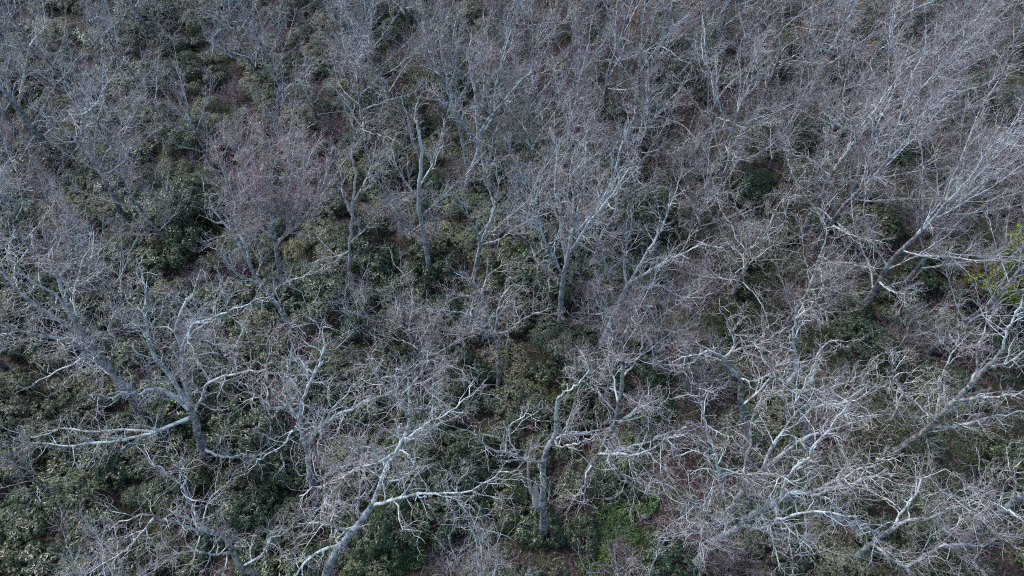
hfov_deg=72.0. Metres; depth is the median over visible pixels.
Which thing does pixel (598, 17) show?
bare sapling
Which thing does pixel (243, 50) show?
bare tree
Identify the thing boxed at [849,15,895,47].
laurel shrub
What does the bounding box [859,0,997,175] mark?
bare tree
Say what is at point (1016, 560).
undergrowth
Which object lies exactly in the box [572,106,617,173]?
bare sapling
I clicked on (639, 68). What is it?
bare tree
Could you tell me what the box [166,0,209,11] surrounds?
laurel shrub
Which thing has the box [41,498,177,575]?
bare tree
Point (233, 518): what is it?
rhododendron shrub
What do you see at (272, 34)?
laurel shrub
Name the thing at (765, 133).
laurel shrub
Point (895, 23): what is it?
leafless bush
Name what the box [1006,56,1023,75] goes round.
evergreen bush
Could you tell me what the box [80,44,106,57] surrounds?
laurel shrub
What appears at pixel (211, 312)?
rhododendron shrub
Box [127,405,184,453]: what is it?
rhododendron shrub
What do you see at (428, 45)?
leafless bush
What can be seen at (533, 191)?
bare sapling
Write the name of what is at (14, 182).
rhododendron shrub
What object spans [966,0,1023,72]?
bare tree
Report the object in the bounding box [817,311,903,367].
laurel shrub
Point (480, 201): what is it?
laurel shrub
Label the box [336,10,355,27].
rhododendron shrub
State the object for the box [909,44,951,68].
evergreen bush
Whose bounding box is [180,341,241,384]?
rhododendron shrub
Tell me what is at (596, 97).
laurel shrub
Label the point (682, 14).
rhododendron shrub
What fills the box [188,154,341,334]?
bare tree
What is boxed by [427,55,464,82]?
rhododendron shrub
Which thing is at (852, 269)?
leafless bush
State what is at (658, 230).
bare tree
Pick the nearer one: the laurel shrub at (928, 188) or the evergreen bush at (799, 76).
the laurel shrub at (928, 188)
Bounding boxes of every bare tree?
[0,0,44,70]
[0,0,87,104]
[0,30,40,137]
[0,94,44,168]
[0,112,71,216]
[0,138,120,323]
[0,303,42,374]
[4,159,148,314]
[35,14,161,169]
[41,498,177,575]
[44,123,191,251]
[71,0,116,30]
[79,0,168,119]
[97,0,156,39]
[130,271,280,407]
[133,0,185,12]
[141,25,247,177]
[154,0,280,61]
[180,0,283,85]
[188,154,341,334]
[193,0,324,108]
[233,58,362,226]
[276,32,351,131]
[278,0,430,102]
[299,100,403,286]
[308,0,432,162]
[310,0,382,50]
[324,0,362,32]
[327,0,448,114]
[340,333,483,460]
[355,73,492,280]
[369,240,482,398]
[376,0,470,67]
[391,0,427,37]
[395,0,511,101]
[400,271,566,393]
[409,0,487,161]
[424,487,551,575]
[433,251,526,342]
[435,1,553,157]
[436,1,539,193]
[446,130,541,281]
[463,0,532,80]
[477,98,590,248]
[480,0,583,167]
[491,0,514,21]
[493,0,629,216]
[494,0,591,111]
[496,0,581,52]
[504,94,648,336]
[538,5,638,152]
[539,0,687,116]
[542,123,662,260]
[550,252,686,416]
[560,0,638,79]
[569,0,585,31]
[569,515,678,575]
[570,165,728,349]
[601,0,698,149]
[601,46,711,215]
[606,0,711,83]
[609,252,713,388]
[615,0,684,50]
[620,0,800,177]
[652,157,820,337]
[656,284,810,447]
[663,101,773,266]
[666,0,709,24]
[668,8,817,196]
[673,0,764,83]
[701,0,791,71]
[714,0,778,48]
[732,0,846,113]
[742,0,899,120]
[751,178,888,344]
[752,0,786,30]
[754,43,836,172]
[765,39,939,249]
[775,22,976,268]
[777,0,883,85]
[793,0,844,32]
[804,9,904,158]
[816,0,1000,206]
[820,0,949,92]
[827,0,970,116]
[839,0,883,54]
[840,43,1023,323]
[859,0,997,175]
[875,0,939,36]
[891,0,1023,118]
[896,74,1023,290]
[912,0,1023,151]
[922,0,1014,68]
[922,175,1023,365]
[929,87,1023,226]
[946,144,1023,300]
[949,0,1019,36]
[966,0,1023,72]
[967,0,1023,115]
[975,114,1023,219]
[985,0,1023,32]
[987,79,1023,119]
[990,82,1023,163]
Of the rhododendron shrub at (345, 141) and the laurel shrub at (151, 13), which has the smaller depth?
the rhododendron shrub at (345, 141)
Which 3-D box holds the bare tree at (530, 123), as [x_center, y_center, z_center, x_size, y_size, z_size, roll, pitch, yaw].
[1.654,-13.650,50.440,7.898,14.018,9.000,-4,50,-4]
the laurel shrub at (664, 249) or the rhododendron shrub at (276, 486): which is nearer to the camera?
the rhododendron shrub at (276, 486)
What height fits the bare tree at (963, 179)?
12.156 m
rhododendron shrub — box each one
[0,0,12,14]
[0,51,36,91]
[0,136,13,160]
[0,155,32,179]
[0,172,24,192]
[0,191,24,214]
[0,211,39,252]
[0,240,18,278]
[0,259,35,292]
[0,284,70,333]
[0,311,18,328]
[0,325,49,360]
[0,363,32,395]
[0,394,9,421]
[0,421,15,458]
[0,441,32,485]
[0,516,9,553]
[0,539,39,575]
[4,453,77,520]
[6,502,49,545]
[6,538,77,575]
[16,419,66,463]
[17,395,59,427]
[18,17,45,30]
[22,79,53,99]
[24,144,73,185]
[30,265,58,284]
[40,376,88,415]
[41,423,99,469]
[45,130,79,147]
[45,142,73,164]
[49,0,78,8]
[50,315,115,368]
[52,230,118,277]
[52,533,144,575]
[54,47,76,62]
[57,397,107,431]
[59,292,117,330]
[62,504,129,559]
[70,24,112,48]
[70,75,109,102]
[74,361,104,391]
[74,421,133,491]
[79,161,112,195]
[84,259,123,286]
[91,160,139,201]
[92,0,114,9]
[92,55,123,73]
[94,231,144,267]
[96,272,151,329]
[97,223,132,244]
[98,310,134,336]
[106,335,148,376]
[110,445,175,481]
[111,0,152,20]
[111,54,148,75]
[114,188,165,227]
[120,128,167,165]
[120,557,163,575]
[121,243,162,265]
[121,531,177,574]
[122,294,166,333]
[126,363,182,420]
[127,246,169,288]
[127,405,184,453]
[131,317,186,364]
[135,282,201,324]
[137,455,214,529]
[139,184,161,198]
[146,32,187,61]
[150,346,252,432]
[153,174,241,238]
[159,419,238,473]
[160,221,210,270]
[163,342,201,369]
[166,115,220,156]
[167,544,211,575]
[176,66,204,81]
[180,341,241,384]
[181,309,225,336]
[182,279,246,312]
[183,32,204,48]
[183,409,224,438]
[186,0,239,18]
[187,313,245,368]
[188,163,220,191]
[189,502,253,549]
[197,250,227,274]
[201,64,230,87]
[201,461,274,523]
[202,142,234,171]
[204,386,259,435]
[205,191,251,225]
[209,404,305,484]
[211,435,259,465]
[213,328,275,381]
[223,40,245,52]
[228,485,283,536]
[230,534,285,575]
[232,267,272,310]
[233,372,266,398]
[243,20,266,36]
[247,169,280,187]
[252,204,294,233]
[252,543,329,575]
[253,334,297,373]
[256,459,285,497]
[259,278,313,313]
[260,184,290,213]
[263,4,295,25]
[276,51,313,78]
[277,360,354,422]
[281,457,317,491]
[294,274,351,320]
[296,55,341,77]
[306,187,345,214]
[307,0,339,6]
[309,137,343,164]
[311,240,375,279]
[319,379,392,429]
[323,34,361,61]
[324,0,358,14]
[330,284,380,318]
[335,131,375,159]
[335,215,387,261]
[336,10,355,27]
[336,306,384,345]
[339,567,381,575]
[343,0,390,30]
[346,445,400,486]
[349,365,392,396]
[350,485,423,570]
[358,242,399,287]
[366,337,421,381]
[373,273,408,311]
[379,392,428,432]
[380,473,423,511]
[386,0,420,25]
[386,422,436,465]
[391,380,417,404]
[394,255,440,307]
[404,165,428,186]
[404,292,466,330]
[405,339,435,362]
[406,241,443,271]
[409,109,433,135]
[409,494,462,552]
[417,401,463,443]
[421,167,454,202]
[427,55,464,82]
[429,67,482,104]
[429,313,465,358]
[429,373,465,404]
[430,433,504,520]
[431,250,465,289]
[437,344,492,400]
[458,270,504,312]
[461,384,494,413]
[469,159,514,195]
[469,465,537,533]
[472,427,523,466]
[492,267,543,298]
[496,90,521,111]
[497,236,531,264]
[500,245,564,286]
[502,268,581,317]
[508,308,539,336]
[511,38,539,54]
[512,467,555,511]
[512,500,566,551]
[515,561,546,575]
[519,180,563,215]
[523,358,560,386]
[525,386,588,438]
[541,241,593,277]
[558,356,603,399]
[561,509,599,560]
[562,325,597,352]
[563,187,588,213]
[565,224,609,255]
[575,254,622,279]
[578,133,601,154]
[578,398,614,436]
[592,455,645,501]
[597,294,624,319]
[598,362,633,395]
[599,187,678,258]
[601,338,644,370]
[603,98,632,125]
[614,159,653,183]
[620,201,658,219]
[620,252,669,285]
[621,302,653,329]
[624,415,665,452]
[627,91,669,130]
[633,82,674,108]
[633,323,667,353]
[635,350,671,389]
[638,521,709,575]
[639,384,675,430]
[647,60,697,92]
[661,30,693,56]
[671,11,693,29]
[686,81,716,100]
[717,306,769,350]
[719,482,800,532]
[725,271,764,299]
[726,167,775,211]
[748,53,788,78]
[760,218,801,248]
[763,529,822,575]
[774,116,815,154]
[776,29,809,51]
[784,2,815,17]
[800,11,846,44]
[806,214,837,236]
[814,83,855,107]
[818,105,880,142]
[823,57,861,84]
[826,289,875,335]
[836,206,905,253]
[849,513,899,565]
[862,81,898,99]
[862,274,899,303]
[863,338,907,397]
[893,148,921,169]
[895,278,929,310]
[897,257,942,290]
[922,238,987,280]
[930,73,970,98]
[954,34,982,53]
[955,229,991,264]
[965,89,995,106]
[974,115,1015,141]
[975,49,1002,63]
[976,197,1007,217]
[979,431,1023,506]
[980,310,1023,370]
[981,293,1023,327]
[991,185,1023,208]
[992,89,1023,125]
[1018,522,1023,543]
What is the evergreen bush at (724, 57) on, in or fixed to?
on the ground
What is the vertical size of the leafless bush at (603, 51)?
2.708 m
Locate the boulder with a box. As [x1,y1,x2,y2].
[640,512,650,519]
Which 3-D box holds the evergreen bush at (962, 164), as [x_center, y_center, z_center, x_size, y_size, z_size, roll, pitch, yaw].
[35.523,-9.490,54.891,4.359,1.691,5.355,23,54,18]
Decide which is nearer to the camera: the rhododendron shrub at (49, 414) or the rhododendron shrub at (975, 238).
the rhododendron shrub at (49, 414)
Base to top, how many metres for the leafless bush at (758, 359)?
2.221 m
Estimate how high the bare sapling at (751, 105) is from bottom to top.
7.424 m
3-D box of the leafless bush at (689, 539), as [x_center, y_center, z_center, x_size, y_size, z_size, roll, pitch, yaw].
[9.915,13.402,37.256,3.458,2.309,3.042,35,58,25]
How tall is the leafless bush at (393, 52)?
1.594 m
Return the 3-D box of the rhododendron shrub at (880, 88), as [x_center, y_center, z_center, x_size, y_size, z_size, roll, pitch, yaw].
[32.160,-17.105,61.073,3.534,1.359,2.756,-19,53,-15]
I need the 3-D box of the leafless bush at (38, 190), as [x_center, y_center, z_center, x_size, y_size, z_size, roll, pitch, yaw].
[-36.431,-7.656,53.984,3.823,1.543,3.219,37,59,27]
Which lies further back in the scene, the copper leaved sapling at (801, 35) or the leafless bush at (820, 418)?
the copper leaved sapling at (801, 35)
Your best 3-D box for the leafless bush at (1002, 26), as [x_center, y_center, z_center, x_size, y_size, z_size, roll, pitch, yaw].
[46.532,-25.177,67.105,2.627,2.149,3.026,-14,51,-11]
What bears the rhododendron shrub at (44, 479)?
on the ground
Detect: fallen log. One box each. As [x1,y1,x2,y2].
[444,559,462,575]
[483,554,526,562]
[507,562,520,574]
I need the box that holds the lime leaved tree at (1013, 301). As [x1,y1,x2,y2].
[962,224,1023,312]
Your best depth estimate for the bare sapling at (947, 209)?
48.66 m
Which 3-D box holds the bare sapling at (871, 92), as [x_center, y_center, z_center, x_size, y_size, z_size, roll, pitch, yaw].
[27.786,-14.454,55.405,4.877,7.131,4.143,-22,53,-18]
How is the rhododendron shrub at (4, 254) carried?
on the ground
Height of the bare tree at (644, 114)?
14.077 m
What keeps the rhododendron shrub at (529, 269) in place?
on the ground
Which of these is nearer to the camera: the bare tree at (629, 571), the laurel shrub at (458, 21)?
the bare tree at (629, 571)
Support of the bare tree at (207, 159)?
on the ground
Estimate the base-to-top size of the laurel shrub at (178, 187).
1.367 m
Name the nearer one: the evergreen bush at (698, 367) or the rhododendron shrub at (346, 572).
the rhododendron shrub at (346, 572)
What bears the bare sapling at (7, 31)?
on the ground
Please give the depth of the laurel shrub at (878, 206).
51.39 m
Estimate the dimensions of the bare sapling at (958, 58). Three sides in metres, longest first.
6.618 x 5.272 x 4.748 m
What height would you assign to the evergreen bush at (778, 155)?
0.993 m
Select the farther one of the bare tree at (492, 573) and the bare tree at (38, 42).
the bare tree at (38, 42)
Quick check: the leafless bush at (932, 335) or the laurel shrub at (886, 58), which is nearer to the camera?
the leafless bush at (932, 335)
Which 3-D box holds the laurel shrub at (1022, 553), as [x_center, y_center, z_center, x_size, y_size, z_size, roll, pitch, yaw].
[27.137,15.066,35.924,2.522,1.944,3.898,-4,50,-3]
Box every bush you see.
[16,171,58,200]
[28,221,70,264]
[54,280,115,303]
[103,117,143,148]
[142,48,172,72]
[157,255,211,288]
[199,73,251,113]
[202,20,228,38]
[209,248,252,280]
[254,385,289,426]
[259,135,283,156]
[278,415,327,455]
[304,536,363,575]
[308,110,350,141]
[311,156,331,175]
[326,53,353,75]
[385,43,403,60]
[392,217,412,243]
[393,85,438,106]
[396,53,432,80]
[405,35,425,46]
[406,33,450,57]
[408,76,433,89]
[413,15,457,43]
[418,6,437,19]
[425,103,455,126]
[433,150,470,183]
[441,30,468,47]
[445,119,492,149]
[452,144,473,164]
[457,53,470,65]
[457,97,500,119]
[458,30,495,63]
[483,27,517,44]
[489,116,518,133]
[490,36,534,59]
[491,51,558,86]
[496,1,522,15]
[496,8,517,20]
[509,92,563,124]
[516,112,567,144]
[521,49,588,95]
[527,25,562,43]
[529,56,549,70]
[550,23,573,37]
[553,0,579,11]
[555,263,606,301]
[564,103,591,125]
[566,37,619,59]
[581,91,605,118]
[596,523,639,570]
[597,124,642,148]
[597,163,623,182]
[597,315,629,334]
[600,137,625,166]
[612,48,644,68]
[614,82,644,98]
[618,22,643,42]
[628,15,654,31]
[639,34,663,47]
[643,42,692,69]
[648,139,679,167]
[649,84,707,110]
[651,0,689,21]
[653,409,721,463]
[659,262,709,320]
[659,323,710,369]
[665,219,723,253]
[665,239,738,286]
[666,183,685,200]
[666,512,723,573]
[667,484,701,516]
[668,129,686,142]
[669,193,715,227]
[673,344,726,391]
[674,2,711,24]
[677,151,703,166]
[677,358,737,418]
[679,62,702,80]
[681,309,727,346]
[682,146,736,181]
[687,42,713,62]
[694,108,720,127]
[695,179,740,207]
[695,433,741,481]
[700,47,749,71]
[705,515,775,575]
[706,10,738,21]
[707,339,761,380]
[710,291,751,321]
[711,206,736,232]
[716,32,756,56]
[718,355,790,408]
[720,13,766,47]
[720,133,769,171]
[724,91,758,118]
[732,0,764,19]
[739,234,775,263]
[741,211,763,228]
[742,330,782,369]
[743,291,789,325]
[743,550,777,575]
[746,9,777,34]
[749,113,776,135]
[751,440,790,480]
[754,26,791,52]
[754,166,785,187]
[755,5,781,19]
[755,205,798,222]
[756,86,789,111]
[758,264,784,291]
[765,144,791,159]
[768,245,812,278]
[768,275,809,316]
[768,320,791,343]
[768,355,808,382]
[771,18,796,32]
[772,478,826,536]
[773,183,815,210]
[776,377,809,401]
[780,69,807,91]
[783,149,820,176]
[783,322,836,367]
[790,90,821,110]
[791,70,817,82]
[791,298,828,323]
[794,213,861,266]
[795,374,846,398]
[796,106,828,133]
[796,517,848,553]
[798,402,836,435]
[800,52,821,66]
[800,266,845,298]
[804,178,840,195]
[807,445,896,519]
[808,132,844,156]
[811,185,862,229]
[815,160,853,184]
[818,400,918,462]
[819,355,875,389]
[823,396,854,426]
[832,140,869,169]
[834,241,863,259]
[836,43,885,68]
[838,258,866,279]
[841,122,879,156]
[842,448,866,472]
[846,96,882,116]
[854,4,875,25]
[856,389,905,431]
[859,257,888,278]
[863,172,886,189]
[869,157,903,174]
[872,461,905,488]
[872,543,940,575]
[877,6,913,33]
[877,311,952,365]
[886,188,980,235]
[888,95,930,123]
[888,477,962,551]
[889,225,915,237]
[890,39,922,58]
[890,384,934,415]
[892,443,969,512]
[893,86,921,103]
[893,162,927,187]
[896,189,933,209]
[898,133,932,155]
[903,62,925,78]
[903,357,937,382]
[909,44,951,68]
[911,313,954,345]
[915,250,935,268]
[915,541,962,575]
[916,15,946,38]
[923,149,948,164]
[927,127,977,159]
[928,168,958,189]
[929,562,995,575]
[930,12,947,25]
[930,414,992,463]
[932,218,970,239]
[935,125,968,139]
[937,143,997,187]
[939,43,981,68]
[940,335,1009,382]
[947,203,980,227]
[948,5,988,19]
[948,457,983,497]
[959,265,988,295]
[971,224,993,243]
[976,228,1019,255]
[978,52,1013,80]
[978,389,1023,430]
[982,9,1010,22]
[984,14,1020,33]
[986,493,1023,535]
[988,356,1023,385]
[999,34,1023,50]
[1001,152,1023,179]
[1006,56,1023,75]
[1008,185,1023,218]
[1011,218,1023,248]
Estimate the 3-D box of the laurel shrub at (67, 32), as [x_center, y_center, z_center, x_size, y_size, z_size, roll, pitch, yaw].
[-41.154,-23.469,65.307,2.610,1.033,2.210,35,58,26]
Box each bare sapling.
[0,14,20,49]
[0,57,34,105]
[0,141,32,217]
[0,431,52,521]
[33,201,129,287]
[62,66,121,127]
[100,289,174,367]
[125,0,189,44]
[207,97,275,160]
[208,173,282,252]
[220,0,289,71]
[289,0,320,13]
[307,253,409,343]
[311,244,416,360]
[313,24,376,109]
[345,80,419,191]
[361,177,438,243]
[412,0,474,74]
[448,113,523,185]
[485,151,575,237]
[545,332,606,393]
[555,67,605,126]
[566,238,613,321]
[568,0,630,45]
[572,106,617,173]
[607,174,665,236]
[614,33,680,131]
[651,0,701,74]
[656,116,721,191]
[669,246,734,314]
[670,328,748,401]
[699,0,742,34]
[711,207,767,262]
[722,84,778,158]
[755,502,861,575]
[759,30,818,112]
[793,132,883,253]
[797,245,876,316]
[802,0,863,52]
[811,354,892,431]
[829,117,883,166]
[845,66,896,119]
[858,0,903,36]
[873,369,1016,476]
[894,289,967,346]
[904,480,981,575]
[915,27,990,80]
[917,117,1021,190]
[920,166,977,241]
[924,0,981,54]
[971,294,1023,349]
[985,0,1023,59]
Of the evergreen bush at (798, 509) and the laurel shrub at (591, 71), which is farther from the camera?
the laurel shrub at (591, 71)
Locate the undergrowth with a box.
[0,0,1023,575]
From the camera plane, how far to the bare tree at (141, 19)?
62.01 m
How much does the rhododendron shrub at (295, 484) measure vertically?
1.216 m
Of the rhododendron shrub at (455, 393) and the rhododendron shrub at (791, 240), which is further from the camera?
the rhododendron shrub at (791, 240)
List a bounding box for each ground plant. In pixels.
[377,553,406,575]
[401,543,426,571]
[575,553,600,575]
[584,541,610,569]
[593,494,624,525]
[594,526,614,551]
[598,511,629,538]
[609,517,639,546]
[610,496,639,522]
[628,484,659,514]
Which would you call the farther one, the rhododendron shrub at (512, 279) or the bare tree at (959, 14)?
the bare tree at (959, 14)
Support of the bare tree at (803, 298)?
on the ground
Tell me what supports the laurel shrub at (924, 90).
on the ground
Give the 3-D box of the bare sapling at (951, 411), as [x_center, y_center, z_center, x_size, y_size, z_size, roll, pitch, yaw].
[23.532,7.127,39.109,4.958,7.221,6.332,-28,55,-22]
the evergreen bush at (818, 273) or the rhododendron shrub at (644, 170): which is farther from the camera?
the rhododendron shrub at (644, 170)
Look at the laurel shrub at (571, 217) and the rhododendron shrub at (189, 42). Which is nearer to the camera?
the laurel shrub at (571, 217)
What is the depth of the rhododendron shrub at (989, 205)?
52.12 m
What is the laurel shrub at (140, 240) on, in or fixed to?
on the ground
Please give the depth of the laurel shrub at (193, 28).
66.51 m
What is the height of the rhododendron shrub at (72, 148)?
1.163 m
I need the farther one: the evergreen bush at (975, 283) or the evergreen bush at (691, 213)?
the evergreen bush at (691, 213)
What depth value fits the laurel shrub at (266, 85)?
61.29 m
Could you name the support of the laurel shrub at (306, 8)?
on the ground
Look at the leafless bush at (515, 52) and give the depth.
63.48 m
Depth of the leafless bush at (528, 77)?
61.12 m
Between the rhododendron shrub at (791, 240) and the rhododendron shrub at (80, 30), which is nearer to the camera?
the rhododendron shrub at (791, 240)
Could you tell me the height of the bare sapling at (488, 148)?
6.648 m
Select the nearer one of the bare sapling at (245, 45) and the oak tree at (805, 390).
the oak tree at (805, 390)
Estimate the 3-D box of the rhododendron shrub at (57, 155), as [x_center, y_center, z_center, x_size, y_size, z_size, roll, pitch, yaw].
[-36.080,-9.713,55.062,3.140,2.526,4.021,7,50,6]
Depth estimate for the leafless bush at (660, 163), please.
56.50 m
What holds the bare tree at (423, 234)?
on the ground
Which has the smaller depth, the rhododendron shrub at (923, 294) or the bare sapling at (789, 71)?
the rhododendron shrub at (923, 294)
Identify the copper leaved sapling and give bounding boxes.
[538,0,567,32]
[558,0,588,52]
[580,186,602,236]
[596,1,639,64]
[629,0,655,50]
[680,0,704,17]
[791,15,819,58]
[826,2,862,54]
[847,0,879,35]
[859,40,877,70]
[882,0,914,50]
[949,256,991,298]
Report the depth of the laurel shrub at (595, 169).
54.08 m
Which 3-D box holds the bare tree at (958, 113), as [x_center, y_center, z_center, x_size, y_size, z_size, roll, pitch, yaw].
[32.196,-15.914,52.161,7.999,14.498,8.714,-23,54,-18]
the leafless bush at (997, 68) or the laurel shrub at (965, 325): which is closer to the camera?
the laurel shrub at (965, 325)
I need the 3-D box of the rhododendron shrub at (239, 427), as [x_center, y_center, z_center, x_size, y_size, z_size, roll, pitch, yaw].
[-14.239,8.842,40.307,6.276,2.897,4.200,34,58,25]
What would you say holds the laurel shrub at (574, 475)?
on the ground
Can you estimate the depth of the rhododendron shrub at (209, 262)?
48.17 m
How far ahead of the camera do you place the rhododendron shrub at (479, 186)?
53.07 m
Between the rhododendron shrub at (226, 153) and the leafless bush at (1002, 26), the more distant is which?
the leafless bush at (1002, 26)
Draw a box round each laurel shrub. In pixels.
[0,15,17,32]
[0,96,23,111]
[0,369,41,429]
[0,491,34,539]
[1,38,27,57]
[1,198,42,230]
[6,29,29,42]
[13,50,40,73]
[13,128,42,149]
[15,103,42,132]
[24,0,57,16]
[24,265,78,307]
[28,35,59,56]
[29,348,67,374]
[32,16,72,38]
[32,193,92,235]
[34,49,76,80]
[34,86,73,109]
[35,195,64,215]
[44,463,112,525]
[48,299,81,324]
[53,180,94,211]
[54,27,78,42]
[59,165,86,189]
[62,107,90,127]
[62,203,115,236]
[69,143,128,182]
[71,0,89,13]
[73,67,98,83]
[73,372,140,410]
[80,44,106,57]
[82,1,111,24]
[82,18,151,57]
[83,109,123,132]
[84,190,132,221]
[90,101,120,114]
[98,7,146,38]
[103,72,146,99]
[107,411,133,435]
[111,95,150,125]
[113,217,162,249]
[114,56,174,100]
[121,479,160,508]
[124,163,166,189]
[130,0,177,27]
[137,194,197,227]
[138,18,171,37]
[138,98,178,125]
[146,0,175,17]
[147,277,191,305]
[150,120,177,135]
[152,156,192,185]
[153,59,186,80]
[153,172,191,199]
[162,135,179,157]
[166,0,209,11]
[171,0,201,22]
[172,50,202,70]
[177,6,214,35]
[180,109,222,136]
[183,169,226,203]
[184,79,202,94]
[191,92,221,115]
[196,49,231,65]
[209,112,234,134]
[209,225,250,255]
[218,128,248,148]
[225,26,247,42]
[227,225,280,265]
[230,13,247,25]
[231,145,274,170]
[232,107,250,121]
[232,206,268,227]
[238,52,286,81]
[238,71,280,98]
[239,300,282,332]
[242,133,266,146]
[247,0,268,8]
[248,112,279,135]
[250,89,279,112]
[253,37,285,57]
[258,6,270,19]
[259,258,291,285]
[263,30,274,42]
[264,62,291,84]
[266,495,319,549]
[272,151,307,169]
[273,129,320,163]
[278,103,323,131]
[279,158,317,186]
[279,237,309,262]
[280,0,308,8]
[280,376,317,403]
[283,259,331,285]
[285,23,311,45]
[287,71,309,81]
[289,301,326,334]
[290,186,317,213]
[292,82,313,102]
[294,208,352,247]
[298,1,326,15]
[300,43,322,57]
[304,96,337,114]
[307,8,338,32]
[308,30,332,45]
[309,331,340,359]
[310,171,337,193]
[318,469,374,529]
[320,434,361,475]
[321,77,351,94]
[324,344,374,386]
[326,509,371,569]
[330,86,379,121]
[333,140,377,190]
[336,198,361,215]
[340,551,392,575]
[347,49,383,67]
[347,116,379,139]
[352,60,387,84]
[356,180,398,206]
[357,195,401,229]
[358,415,395,447]
[359,31,389,49]
[363,139,416,188]
[367,77,398,102]
[370,413,482,509]
[371,98,426,132]
[372,240,404,259]
[375,148,401,162]
[376,16,412,41]
[378,125,415,147]
[378,190,432,225]
[378,304,403,339]
[382,58,403,72]
[385,0,410,12]
[405,222,448,253]
[423,125,461,161]
[431,186,477,219]
[431,220,465,243]
[436,9,454,21]
[445,13,469,30]
[452,225,494,256]
[453,0,484,21]
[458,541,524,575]
[459,304,511,345]
[460,139,508,166]
[462,190,511,231]
[467,246,503,268]
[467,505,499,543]
[468,66,505,97]
[473,17,499,33]
[473,337,534,382]
[482,372,549,433]
[483,211,519,240]
[491,185,523,215]
[496,129,524,150]
[502,152,539,183]
[517,136,539,157]
[517,433,552,470]
[520,7,549,28]
[521,212,547,244]
[524,162,582,195]
[527,315,579,361]
[531,146,567,167]
[543,425,580,461]
[545,52,573,78]
[549,564,579,575]
[553,140,576,161]
[553,458,605,510]
[562,141,626,191]
[563,212,583,227]
[572,62,604,83]
[576,10,605,28]
[579,21,616,48]
[582,90,603,106]
[584,0,614,6]
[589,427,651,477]
[590,209,617,233]
[592,180,630,210]
[598,262,631,296]
[606,246,635,265]
[618,275,656,308]
[634,129,665,148]
[636,3,656,16]
[636,233,689,272]
[639,209,684,240]
[644,184,679,204]
[653,11,694,36]
[655,164,682,185]
[676,0,712,7]
[688,19,732,59]
[691,493,740,544]
[703,230,766,273]
[715,67,753,91]
[715,404,773,461]
[732,523,765,558]
[737,389,806,441]
[740,122,779,151]
[774,108,803,130]
[779,450,836,498]
[782,164,804,184]
[783,421,818,459]
[814,541,880,575]
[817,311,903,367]
[844,179,881,204]
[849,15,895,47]
[858,1,878,16]
[867,193,909,219]
[870,65,901,82]
[877,1,895,13]
[878,115,909,134]
[878,293,934,330]
[879,51,901,64]
[884,8,932,32]
[894,414,946,456]
[910,77,959,102]
[913,104,957,130]
[921,186,949,206]
[921,360,988,418]
[931,30,960,45]
[932,308,987,345]
[936,279,980,309]
[946,182,978,208]
[947,544,994,575]
[954,501,999,548]
[961,68,990,94]
[964,133,1022,164]
[966,174,999,202]
[985,253,1023,285]
[1004,83,1023,99]
[1018,547,1023,569]
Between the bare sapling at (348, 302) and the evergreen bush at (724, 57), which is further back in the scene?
the evergreen bush at (724, 57)
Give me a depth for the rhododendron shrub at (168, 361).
43.84 m
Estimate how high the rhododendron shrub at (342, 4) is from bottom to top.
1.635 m
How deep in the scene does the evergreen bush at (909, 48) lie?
64.53 m
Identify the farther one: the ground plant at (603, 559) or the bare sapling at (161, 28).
the bare sapling at (161, 28)
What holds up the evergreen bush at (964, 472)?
on the ground
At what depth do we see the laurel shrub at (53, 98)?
59.62 m
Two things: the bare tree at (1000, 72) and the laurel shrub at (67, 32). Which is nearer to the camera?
the bare tree at (1000, 72)
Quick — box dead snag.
[527,434,539,515]
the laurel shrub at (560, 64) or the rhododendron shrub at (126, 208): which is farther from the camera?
the laurel shrub at (560, 64)
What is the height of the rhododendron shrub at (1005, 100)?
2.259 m
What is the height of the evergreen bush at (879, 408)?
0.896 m
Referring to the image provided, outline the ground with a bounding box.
[0,0,1023,575]
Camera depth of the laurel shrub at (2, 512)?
38.12 m
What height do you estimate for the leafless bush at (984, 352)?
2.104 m
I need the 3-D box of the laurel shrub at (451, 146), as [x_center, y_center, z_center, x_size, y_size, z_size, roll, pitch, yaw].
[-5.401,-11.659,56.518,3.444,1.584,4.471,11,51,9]
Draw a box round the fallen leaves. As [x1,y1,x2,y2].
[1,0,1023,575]
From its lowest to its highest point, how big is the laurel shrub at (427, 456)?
3.096 m
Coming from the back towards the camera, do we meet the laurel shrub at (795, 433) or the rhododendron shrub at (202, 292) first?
the rhododendron shrub at (202, 292)
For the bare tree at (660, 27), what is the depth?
57.00 m
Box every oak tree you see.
[0,0,86,170]
[0,202,157,429]
[0,247,295,482]
[18,42,162,222]
[52,422,299,575]
[201,280,445,515]
[263,338,550,575]
[427,339,635,539]
[520,301,698,540]
[636,343,931,575]
[723,289,927,450]
[798,444,1023,575]
[848,286,1023,458]
[906,428,1023,566]
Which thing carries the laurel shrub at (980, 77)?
on the ground
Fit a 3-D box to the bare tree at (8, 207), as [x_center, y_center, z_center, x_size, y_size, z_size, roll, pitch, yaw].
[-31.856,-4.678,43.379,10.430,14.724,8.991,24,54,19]
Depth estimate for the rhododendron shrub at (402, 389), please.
42.88 m
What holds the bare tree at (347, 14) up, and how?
on the ground
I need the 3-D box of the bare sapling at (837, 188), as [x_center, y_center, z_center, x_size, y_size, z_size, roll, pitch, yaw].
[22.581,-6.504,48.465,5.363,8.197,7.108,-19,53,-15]
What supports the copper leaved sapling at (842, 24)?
on the ground
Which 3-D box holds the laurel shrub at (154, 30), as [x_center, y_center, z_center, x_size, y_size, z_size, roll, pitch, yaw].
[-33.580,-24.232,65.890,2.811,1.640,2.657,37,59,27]
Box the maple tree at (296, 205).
[203,111,341,301]

